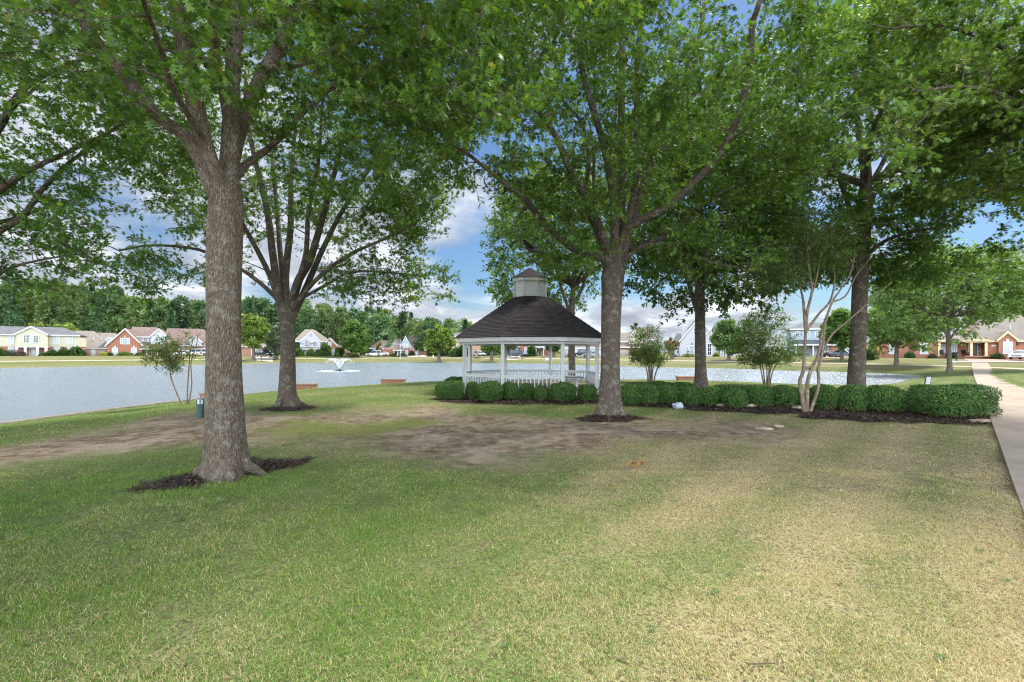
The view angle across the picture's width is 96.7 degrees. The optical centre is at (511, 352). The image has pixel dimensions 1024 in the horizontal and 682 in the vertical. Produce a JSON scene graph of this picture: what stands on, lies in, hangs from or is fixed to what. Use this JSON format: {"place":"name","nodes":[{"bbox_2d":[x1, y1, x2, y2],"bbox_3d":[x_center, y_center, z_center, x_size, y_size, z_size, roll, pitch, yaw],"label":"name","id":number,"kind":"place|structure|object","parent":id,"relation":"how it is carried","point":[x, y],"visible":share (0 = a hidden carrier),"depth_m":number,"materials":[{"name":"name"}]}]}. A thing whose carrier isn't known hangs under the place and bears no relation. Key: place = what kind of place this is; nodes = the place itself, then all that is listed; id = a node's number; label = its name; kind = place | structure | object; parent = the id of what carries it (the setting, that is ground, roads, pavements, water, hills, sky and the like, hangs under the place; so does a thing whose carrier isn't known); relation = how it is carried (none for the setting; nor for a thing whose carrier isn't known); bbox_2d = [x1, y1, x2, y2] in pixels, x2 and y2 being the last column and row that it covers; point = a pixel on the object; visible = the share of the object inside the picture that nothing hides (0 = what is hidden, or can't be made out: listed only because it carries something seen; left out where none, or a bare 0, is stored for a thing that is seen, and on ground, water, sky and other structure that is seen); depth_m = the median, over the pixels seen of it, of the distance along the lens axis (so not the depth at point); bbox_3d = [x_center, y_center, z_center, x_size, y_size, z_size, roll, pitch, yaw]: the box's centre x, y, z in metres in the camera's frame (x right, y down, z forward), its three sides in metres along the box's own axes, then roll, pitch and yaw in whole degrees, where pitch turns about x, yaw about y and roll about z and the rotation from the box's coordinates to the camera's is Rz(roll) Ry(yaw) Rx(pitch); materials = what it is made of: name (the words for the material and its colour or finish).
{"place":"outdoors","nodes":[
{"label":"outdoors","id":0,"kind":"place"},
{"bbox_2d":[256,357,272,361],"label":"driveway","id":1,"kind":"structure","parent":0,"point":[264,359],"depth_m":113.53,"materials":[{"name":"concrete"}]},
{"bbox_2d":[255,349,273,356],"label":"parked suv","id":2,"kind":"object","parent":1,"relation":"on","point":[263,352],"visible":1,"depth_m":113.43,"materials":[{"name":"paint"}]},
{"bbox_2d":[0,362,922,421],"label":"pond water","id":3,"kind":"structure","parent":0,"point":[32,392],"depth_m":45.21,"materials":[{"name":"grey liquid"}]},
{"bbox_2d":[319,358,359,371],"bbox_3d":[-23.708,1.643,62.550,5.538,2.113,5.749,0,0,0],"label":"fountain","id":4,"kind":"object","parent":3,"relation":"on","point":[339,367],"visible":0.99,"depth_m":62.32,"materials":[{"name":"liquid"}]},
{"bbox_2d":[0,352,1023,681],"bbox_3d":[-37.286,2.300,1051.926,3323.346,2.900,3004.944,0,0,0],"label":"ground","id":5,"kind":"structure","parent":0,"point":[472,444],"depth_m":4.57,"materials":[{"name":"green plant"}]},
{"bbox_2d":[0,326,87,355],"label":"house","id":6,"kind":"structure","parent":5,"relation":"on","point":[32,341],"depth_m":105.88,"materials":[{"name":"beige"}]},
{"bbox_2d":[54,347,70,355],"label":"garden bush","id":7,"kind":"object","parent":5,"relation":"on","point":[63,351],"visible":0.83,"depth_m":106.78,"materials":[{"name":"green plant"}]},
{"bbox_2d":[54,322,80,330],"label":"shade tree","id":8,"kind":"object","parent":5,"relation":"on","point":[70,326],"visible":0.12,"depth_m":127.58,"materials":[{"name":"green plant"}]},
{"bbox_2d":[67,345,84,355],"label":"garden bush","id":9,"kind":"object","parent":5,"relation":"on","point":[76,351],"visible":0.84,"depth_m":108.21,"materials":[{"name":"green plant"}]},
{"bbox_2d":[82,349,106,355],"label":"board fence","id":10,"kind":"object","parent":5,"relation":"on","point":[93,352],"visible":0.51,"depth_m":109.99,"materials":[{"name":"beige wood"}]},
{"bbox_2d":[75,331,116,349],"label":"house","id":11,"kind":"structure","parent":5,"relation":"on","point":[96,341],"depth_m":123.82,"materials":[{"name":"beige brick"}]},
{"bbox_2d":[0,0,217,312],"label":"oak tree","id":12,"kind":"object","parent":5,"relation":"on","point":[17,220],"visible":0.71,"depth_m":10.60,"materials":[{"name":"green plant"}]},
{"bbox_2d":[105,327,183,355],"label":"house","id":13,"kind":"structure","parent":5,"relation":"on","point":[126,340],"depth_m":111.25,"materials":[{"name":"brick"}]},
{"bbox_2d":[137,330,205,404],"bbox_3d":[-13.820,0.666,18.501,2.719,3.167,1.639,0,0,0],"label":"crape myrtle","id":14,"kind":"object","parent":5,"relation":"on","point":[168,351],"visible":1,"depth_m":18.47,"materials":[{"name":"green plant"}]},
{"bbox_2d":[166,328,205,349],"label":"house","id":15,"kind":"structure","parent":5,"relation":"on","point":[175,334],"depth_m":125.32,"materials":[{"name":"brick"}]},
{"bbox_2d":[0,384,378,424],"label":"pond edging","id":16,"kind":"object","parent":5,"relation":"on","point":[45,417],"visible":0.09,"depth_m":18.89,"materials":[{"name":"stone"}]},
{"bbox_2d":[196,398,203,417],"bbox_3d":[-8.452,1.518,12.343,0.202,0.580,0.202,0,0,0],"label":"litter bin","id":17,"kind":"object","parent":5,"relation":"on","point":[199,407],"visible":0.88,"depth_m":12.27,"materials":[{"name":"green metal"}]},
{"bbox_2d":[126,455,311,493],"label":"mulch","id":18,"kind":"object","parent":5,"relation":"on","point":[187,480],"visible":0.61,"depth_m":6.01,"materials":[{"name":"brown wood"}]},
{"bbox_2d":[241,337,266,355],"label":"house","id":19,"kind":"structure","parent":5,"relation":"on","point":[246,351],"depth_m":122.11,"materials":[{"name":"brick"}]},
{"bbox_2d":[241,313,271,360],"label":"shade tree","id":20,"kind":"object","parent":5,"relation":"on","point":[255,329],"visible":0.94,"depth_m":106.55,"materials":[{"name":"green plant"}]},
{"bbox_2d":[29,0,484,407],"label":"oak tree","id":21,"kind":"object","parent":5,"relation":"on","point":[288,302],"visible":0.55,"depth_m":14.61,"materials":[{"name":"green plant"}]},
{"bbox_2d":[265,322,280,358],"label":"shade tree","id":22,"kind":"object","parent":5,"relation":"on","point":[273,339],"visible":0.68,"depth_m":114.56,"materials":[{"name":"green plant"}]},
{"bbox_2d":[0,277,560,355],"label":"forest","id":23,"kind":"object","parent":5,"relation":"on","point":[114,312],"visible":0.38,"depth_m":148.78,"materials":[{"name":"green plant"}]},
{"bbox_2d":[295,347,304,356],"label":"garden bush","id":24,"kind":"object","parent":5,"relation":"on","point":[299,352],"visible":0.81,"depth_m":124.70,"materials":[{"name":"green plant"}]},
{"bbox_2d":[296,383,317,389],"bbox_3d":[-13.389,2.517,29.350,1.487,0.971,0.780,0,0,0],"label":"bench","id":25,"kind":"object","parent":5,"relation":"on","point":[300,386],"visible":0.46,"depth_m":29.00,"materials":[{"name":"brown wood"}]},
{"bbox_2d":[295,329,339,355],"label":"house","id":26,"kind":"structure","parent":5,"relation":"on","point":[307,339],"depth_m":130.56,"materials":[{"name":"white"}]},
{"bbox_2d":[320,342,332,356],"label":"garden bush","id":27,"kind":"object","parent":5,"relation":"on","point":[325,348],"visible":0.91,"depth_m":126.76,"materials":[{"name":"green plant"}]},
{"bbox_2d":[0,0,669,483],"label":"oak tree","id":28,"kind":"object","parent":5,"relation":"on","point":[402,36],"visible":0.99,"depth_m":6.02,"materials":[{"name":"green plant"}]},
{"bbox_2d":[333,347,344,356],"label":"garden bush","id":29,"kind":"object","parent":5,"relation":"on","point":[339,352],"visible":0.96,"depth_m":127.87,"materials":[{"name":"green plant"}]},
{"bbox_2d":[338,318,373,356],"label":"shade tree","id":30,"kind":"object","parent":5,"relation":"on","point":[355,341],"visible":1,"depth_m":126.08,"materials":[{"name":"green plant"}]},
{"bbox_2d":[380,379,405,383],"bbox_3d":[-9.168,2.538,35.150,1.802,0.942,0.780,0,0,0],"label":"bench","id":31,"kind":"object","parent":5,"relation":"on","point":[386,381],"visible":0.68,"depth_m":34.80,"materials":[{"name":"brown wood"}]},
{"bbox_2d":[369,335,426,356],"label":"house","id":32,"kind":"structure","parent":5,"relation":"on","point":[398,346],"depth_m":143.05,"materials":[{"name":"beige brick"}]},
{"bbox_2d":[413,341,424,354],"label":"shade tree","id":33,"kind":"object","parent":5,"relation":"on","point":[418,346],"visible":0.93,"depth_m":139.36,"materials":[{"name":"green plant"}]},
{"bbox_2d":[422,323,457,361],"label":"shade tree","id":34,"kind":"object","parent":5,"relation":"on","point":[438,339],"visible":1,"depth_m":116.23,"materials":[{"name":"green plant"}]},
{"bbox_2d":[435,380,464,399],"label":"boxwood shrub","id":35,"kind":"object","parent":5,"relation":"on","point":[449,390],"visible":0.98,"depth_m":16.05,"materials":[{"name":"green plant"}]},
{"bbox_2d":[444,376,462,385],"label":"boxwood shrub","id":36,"kind":"object","parent":5,"relation":"on","point":[452,378],"visible":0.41,"depth_m":21.67,"materials":[{"name":"green plant"}]},
{"bbox_2d":[449,347,459,356],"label":"garden bush","id":37,"kind":"object","parent":5,"relation":"on","point":[455,352],"visible":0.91,"depth_m":131.15,"materials":[{"name":"green plant"}]},
{"bbox_2d":[451,332,480,356],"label":"house","id":38,"kind":"structure","parent":5,"relation":"on","point":[476,348],"depth_m":138.41,"materials":[{"name":"beige brick"}]},
{"bbox_2d":[465,381,477,398],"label":"boxwood shrub","id":39,"kind":"object","parent":5,"relation":"on","point":[470,392],"visible":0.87,"depth_m":16.46,"materials":[{"name":"green plant"}]},
{"bbox_2d":[475,380,503,401],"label":"boxwood shrub","id":40,"kind":"object","parent":5,"relation":"on","point":[489,390],"visible":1,"depth_m":15.72,"materials":[{"name":"green plant"}]},
{"bbox_2d":[481,346,500,361],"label":"shade tree","id":41,"kind":"object","parent":5,"relation":"on","point":[490,349],"visible":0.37,"depth_m":113.11,"materials":[{"name":"green plant"}]},
{"bbox_2d":[2,410,990,671],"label":"dropped sticks","id":42,"kind":"object","parent":5,"relation":"on","point":[534,538],"visible":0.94,"depth_m":4.40,"materials":[{"name":"brown wood"}]},
{"bbox_2d":[502,381,519,399],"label":"boxwood shrub","id":43,"kind":"object","parent":5,"relation":"on","point":[511,390],"visible":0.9,"depth_m":16.25,"materials":[{"name":"green plant"}]},
{"bbox_2d":[0,358,1023,369],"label":"walk","id":44,"kind":"structure","parent":5,"relation":"on","point":[554,358],"depth_m":86.05,"materials":[{"name":"concrete"}]},
{"bbox_2d":[12,412,1012,681],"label":"weeds","id":45,"kind":"object","parent":5,"relation":"on","point":[566,486],"visible":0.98,"depth_m":3.44,"materials":[{"name":"green plant"}]},
{"bbox_2d":[20,397,1016,617],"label":"fallen leaves","id":46,"kind":"object","parent":5,"relation":"on","point":[511,466],"visible":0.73,"depth_m":6.13,"materials":[{"name":"brown plant"}]},
{"bbox_2d":[519,382,534,399],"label":"boxwood shrub","id":47,"kind":"object","parent":5,"relation":"on","point":[527,392],"visible":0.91,"depth_m":16.49,"materials":[{"name":"green plant"}]},
{"bbox_2d":[454,268,600,395],"bbox_3d":[0.813,-0.959,20.797,6.594,5.832,6.594,0,0,0],"label":"gazebo","id":48,"kind":"object","parent":5,"relation":"on","point":[529,313],"visible":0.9,"depth_m":19.20,"materials":[{"name":"wood"}]},
{"bbox_2d":[515,346,548,355],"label":"house","id":49,"kind":"structure","parent":5,"relation":"on","point":[540,350],"depth_m":130.90,"materials":[{"name":"brick"}]},
{"bbox_2d":[527,346,536,355],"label":"garden bush","id":50,"kind":"object","parent":5,"relation":"on","point":[531,351],"visible":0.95,"depth_m":125.29,"materials":[{"name":"green plant"}]},
{"bbox_2d":[534,385,548,400],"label":"boxwood shrub","id":51,"kind":"object","parent":5,"relation":"on","point":[540,392],"visible":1,"depth_m":16.05,"materials":[{"name":"green plant"}]},
{"bbox_2d":[545,346,560,356],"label":"shade tree","id":52,"kind":"object","parent":5,"relation":"on","point":[555,349],"visible":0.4,"depth_m":121.38,"materials":[{"name":"green plant"}]},
{"bbox_2d":[471,151,637,379],"bbox_3d":[3.259,-5.926,32.135,12.199,16.109,10.253,0,0,0],"label":"oak tree","id":53,"kind":"object","parent":5,"relation":"on","point":[574,280],"visible":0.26,"depth_m":31.25,"materials":[{"name":"green plant"}]},
{"bbox_2d":[547,381,576,401],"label":"boxwood shrub","id":54,"kind":"object","parent":5,"relation":"on","point":[558,391],"visible":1,"depth_m":15.75,"materials":[{"name":"green plant"}]},
{"bbox_2d":[565,345,600,356],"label":"house","id":55,"kind":"structure","parent":5,"relation":"on","point":[592,348],"depth_m":119.73,"materials":[{"name":"white paint"}]},
{"bbox_2d":[577,384,597,400],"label":"boxwood shrub","id":56,"kind":"object","parent":5,"relation":"on","point":[587,392],"visible":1,"depth_m":15.73,"materials":[{"name":"green plant"}]},
{"bbox_2d":[253,396,989,424],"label":"mulch","id":57,"kind":"object","parent":5,"relation":"on","point":[919,416],"visible":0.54,"depth_m":12.56,"materials":[{"name":"brown wood"}]},
{"bbox_2d":[621,383,640,404],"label":"boxwood shrub","id":58,"kind":"object","parent":5,"relation":"on","point":[630,394],"visible":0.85,"depth_m":14.31,"materials":[{"name":"green plant"}]},
{"bbox_2d":[362,0,908,415],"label":"oak tree","id":59,"kind":"object","parent":5,"relation":"on","point":[618,249],"visible":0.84,"depth_m":11.04,"materials":[{"name":"green plant"}]},
{"bbox_2d":[620,329,658,355],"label":"house","id":60,"kind":"structure","parent":5,"relation":"on","point":[624,338],"depth_m":117.58,"materials":[{"name":"brick"}]},
{"bbox_2d":[637,384,658,403],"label":"boxwood shrub","id":61,"kind":"object","parent":5,"relation":"on","point":[649,393],"visible":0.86,"depth_m":14.36,"materials":[{"name":"green plant"}]},
{"bbox_2d":[625,321,680,381],"bbox_3d":[8.014,0.014,26.648,3.139,3.612,2.709,0,0,-23],"label":"crape myrtle","id":62,"kind":"object","parent":5,"relation":"on","point":[647,356],"visible":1,"depth_m":26.29,"materials":[{"name":"green plant"}]},
{"bbox_2d":[649,381,672,386],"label":"boxwood shrub","id":63,"kind":"object","parent":5,"relation":"on","point":[658,383],"visible":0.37,"depth_m":18.77,"materials":[{"name":"green plant"}]},
{"bbox_2d":[657,385,680,403],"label":"boxwood shrub","id":64,"kind":"object","parent":5,"relation":"on","point":[667,394],"visible":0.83,"depth_m":14.82,"materials":[{"name":"green plant"}]},
{"bbox_2d":[664,337,680,358],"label":"shade tree","id":65,"kind":"object","parent":5,"relation":"on","point":[668,342],"visible":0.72,"depth_m":91.74,"materials":[{"name":"brown plant"}]},
{"bbox_2d":[672,381,693,387],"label":"boxwood shrub","id":66,"kind":"object","parent":5,"relation":"on","point":[680,384],"visible":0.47,"depth_m":18.53,"materials":[{"name":"green plant"}]},
{"bbox_2d":[675,376,693,379],"bbox_3d":[14.698,2.497,38.350,1.620,0.944,0.780,0,0,0],"label":"bench","id":67,"kind":"object","parent":5,"relation":"on","point":[684,377],"visible":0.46,"depth_m":38.00,"materials":[{"name":"brown wood"}]},
{"bbox_2d":[678,385,702,405],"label":"boxwood shrub","id":68,"kind":"object","parent":5,"relation":"on","point":[689,395],"visible":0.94,"depth_m":14.56,"materials":[{"name":"green plant"}]},
{"bbox_2d":[674,321,740,355],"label":"house","id":69,"kind":"structure","parent":5,"relation":"on","point":[686,337],"depth_m":100.52,"materials":[{"name":"white paint"}]},
{"bbox_2d":[698,385,723,405],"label":"boxwood shrub","id":70,"kind":"object","parent":5,"relation":"on","point":[711,395],"visible":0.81,"depth_m":14.36,"materials":[{"name":"green plant"}]},
{"bbox_2d":[708,318,745,359],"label":"shade tree","id":71,"kind":"object","parent":5,"relation":"on","point":[719,339],"visible":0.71,"depth_m":83.10,"materials":[{"name":"green plant"}]},
{"bbox_2d":[721,388,748,408],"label":"boxwood shrub","id":72,"kind":"object","parent":5,"relation":"on","point":[736,398],"visible":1,"depth_m":13.82,"materials":[{"name":"green plant"}]},
{"bbox_2d":[601,73,880,387],"bbox_3d":[10.242,-5.769,22.539,11.653,15.360,9.892,0,0,-23],"label":"oak tree","id":73,"kind":"object","parent":5,"relation":"on","point":[699,300],"visible":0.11,"depth_m":21.42,"materials":[{"name":"green plant"}]},
{"bbox_2d":[745,385,773,406],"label":"boxwood shrub","id":74,"kind":"object","parent":5,"relation":"on","point":[759,397],"visible":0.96,"depth_m":14.03,"materials":[{"name":"green plant"}]},
{"bbox_2d":[727,302,809,384],"bbox_3d":[13.424,-0.424,24.129,3.780,4.490,3.502,0,0,-23],"label":"crape myrtle","id":75,"kind":"object","parent":5,"relation":"on","point":[752,343],"visible":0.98,"depth_m":23.90,"materials":[{"name":"green plant"}]},
{"bbox_2d":[770,384,800,406],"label":"boxwood shrub","id":76,"kind":"object","parent":5,"relation":"on","point":[786,395],"visible":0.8,"depth_m":14.00,"materials":[{"name":"green plant"}]},
{"bbox_2d":[736,195,894,411],"bbox_3d":[8.285,-1.363,12.689,4.257,6.246,2.784,0,0,0],"label":"crape myrtle","id":77,"kind":"object","parent":5,"relation":"on","point":[838,257],"visible":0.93,"depth_m":12.62,"materials":[{"name":"green plant"}]},
{"bbox_2d":[785,323,846,355],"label":"house","id":78,"kind":"structure","parent":5,"relation":"on","point":[812,339],"depth_m":98.22,"materials":[{"name":"blue"}]},
{"bbox_2d":[809,383,839,409],"bbox_3d":[9.422,1.351,13.755,0.827,0.850,0.856,0,0,-44],"label":"boxwood shrub","id":79,"kind":"object","parent":5,"relation":"on","point":[826,399],"visible":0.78,"depth_m":13.50,"materials":[{"name":"green plant"}]},
{"bbox_2d":[817,307,869,359],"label":"shade tree","id":80,"kind":"object","parent":5,"relation":"on","point":[838,317],"visible":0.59,"depth_m":73.67,"materials":[{"name":"green plant"}]},
{"bbox_2d":[833,383,869,411],"bbox_3d":[9.973,1.331,13.352,0.858,0.857,0.873,0,0,-23],"label":"boxwood shrub","id":81,"kind":"object","parent":5,"relation":"on","point":[852,397],"visible":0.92,"depth_m":13.12,"materials":[{"name":"green plant"}]},
{"bbox_2d":[705,0,1023,392],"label":"oak tree","id":82,"kind":"object","parent":5,"relation":"on","point":[930,270],"visible":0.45,"depth_m":15.48,"materials":[{"name":"green plant"}]},
{"bbox_2d":[866,348,876,359],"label":"garden bush","id":83,"kind":"object","parent":5,"relation":"on","point":[871,354],"visible":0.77,"depth_m":71.51,"materials":[{"name":"green plant"}]},
{"bbox_2d":[865,384,909,412],"bbox_3d":[10.696,1.333,13.076,0.989,0.849,1.000,0,0,16],"label":"boxwood shrub","id":84,"kind":"object","parent":5,"relation":"on","point":[886,397],"visible":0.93,"depth_m":12.76,"materials":[{"name":"green plant"}]},
{"bbox_2d":[846,302,945,364],"bbox_3d":[52.339,-2.865,62.026,10.622,9.559,9.881,0,0,-45],"label":"shade tree","id":85,"kind":"object","parent":5,"relation":"on","point":[874,325],"visible":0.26,"depth_m":61.69,"materials":[{"name":"green plant"}]},
{"bbox_2d":[867,284,954,335],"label":"shade tree","id":86,"kind":"object","parent":5,"relation":"on","point":[936,300],"visible":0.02,"depth_m":105.46,"materials":[{"name":"green plant"}]},
{"bbox_2d":[824,0,1023,237],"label":"oak tree","id":87,"kind":"object","parent":5,"relation":"on","point":[950,106],"visible":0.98,"depth_m":9.77,"materials":[{"name":"green plant"}]},
{"bbox_2d":[868,237,1023,371],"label":"oak tree","id":88,"kind":"object","parent":5,"relation":"on","point":[988,295],"visible":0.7,"depth_m":50.57,"materials":[{"name":"green plant"}]},
{"bbox_2d":[876,314,1023,358],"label":"house","id":89,"kind":"structure","parent":5,"relation":"on","point":[1005,337],"depth_m":75.38,"materials":[{"name":"brick"}]},
{"bbox_2d":[969,342,977,354],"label":"door","id":90,"kind":"structure","parent":89,"relation":"in","point":[975,344],"depth_m":76.13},
{"bbox_2d":[1003,339,1012,353],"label":"window","id":91,"kind":"structure","parent":89,"relation":"in","point":[1007,346],"depth_m":72.12,"materials":[{"name":"white glass"}]},
{"bbox_2d":[900,383,1003,417],"bbox_3d":[11.867,1.284,12.296,2.113,0.950,1.430,0,0,0],"label":"boxwood shrub","id":92,"kind":"object","parent":5,"relation":"on","point":[962,400],"visible":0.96,"depth_m":11.84,"materials":[{"name":"green plant"}]},
{"bbox_2d":[965,261,1023,325],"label":"shade tree","id":93,"kind":"object","parent":5,"relation":"on","point":[1022,312],"visible":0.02,"depth_m":100.78,"materials":[{"name":"green plant"}]},
{"bbox_2d":[988,353,1005,358],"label":"garden bush","id":94,"kind":"object","parent":5,"relation":"on","point":[997,356],"visible":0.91,"depth_m":71.76,"materials":[{"name":"green plant"}]},
{"bbox_2d":[0,0,1023,351],"label":"sky","id":95,"kind":"structure","parent":0,"point":[461,246],"materials":[{"name":"blue"}]},
{"bbox_2d":[507,356,520,359],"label":"driveway","id":96,"kind":"structure","parent":0,"point":[512,357],"depth_m":121.64,"materials":[{"name":"concrete"}]},
{"bbox_2d":[509,350,526,356],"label":"parked suv","id":97,"kind":"object","parent":96,"relation":"on","point":[520,353],"visible":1,"depth_m":119.33,"materials":[{"name":"paint"}]},
{"bbox_2d":[522,240,545,253],"bbox_3d":[0.371,-1.932,8.500,0.467,0.228,0.467,0,0,-15],"label":"bird","id":98,"kind":"object","parent":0,"point":[529,246],"visible":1,"depth_m":8.43},
{"bbox_2d":[823,356,848,357],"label":"driveway","id":99,"kind":"structure","parent":0,"point":[836,357],"depth_m":79.91,"materials":[{"name":"beige concrete"}]},
{"bbox_2d":[829,349,848,356],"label":"parked car","id":100,"kind":"object","parent":99,"relation":"on","point":[837,353],"visible":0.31,"depth_m":82.28,"materials":[{"name":"paint"}]},
{"bbox_2d":[946,361,1023,361],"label":"road","id":101,"kind":"structure","parent":0,"point":[987,361],"depth_m":64.10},
{"bbox_2d":[963,358,1023,360],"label":"driveway","id":102,"kind":"structure","parent":0,"point":[976,359],"depth_m":70.28,"materials":[{"name":"concrete"}]},
{"bbox_2d":[1008,350,1023,358],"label":"parked car","id":103,"kind":"object","parent":102,"relation":"on","point":[1019,354],"visible":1,"depth_m":67.50,"materials":[{"name":"paint"}]},
{"bbox_2d":[972,362,1023,511],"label":"sidewalk","id":104,"kind":"structure","parent":0,"point":[1008,425],"depth_m":10.64,"materials":[{"name":"concrete"}]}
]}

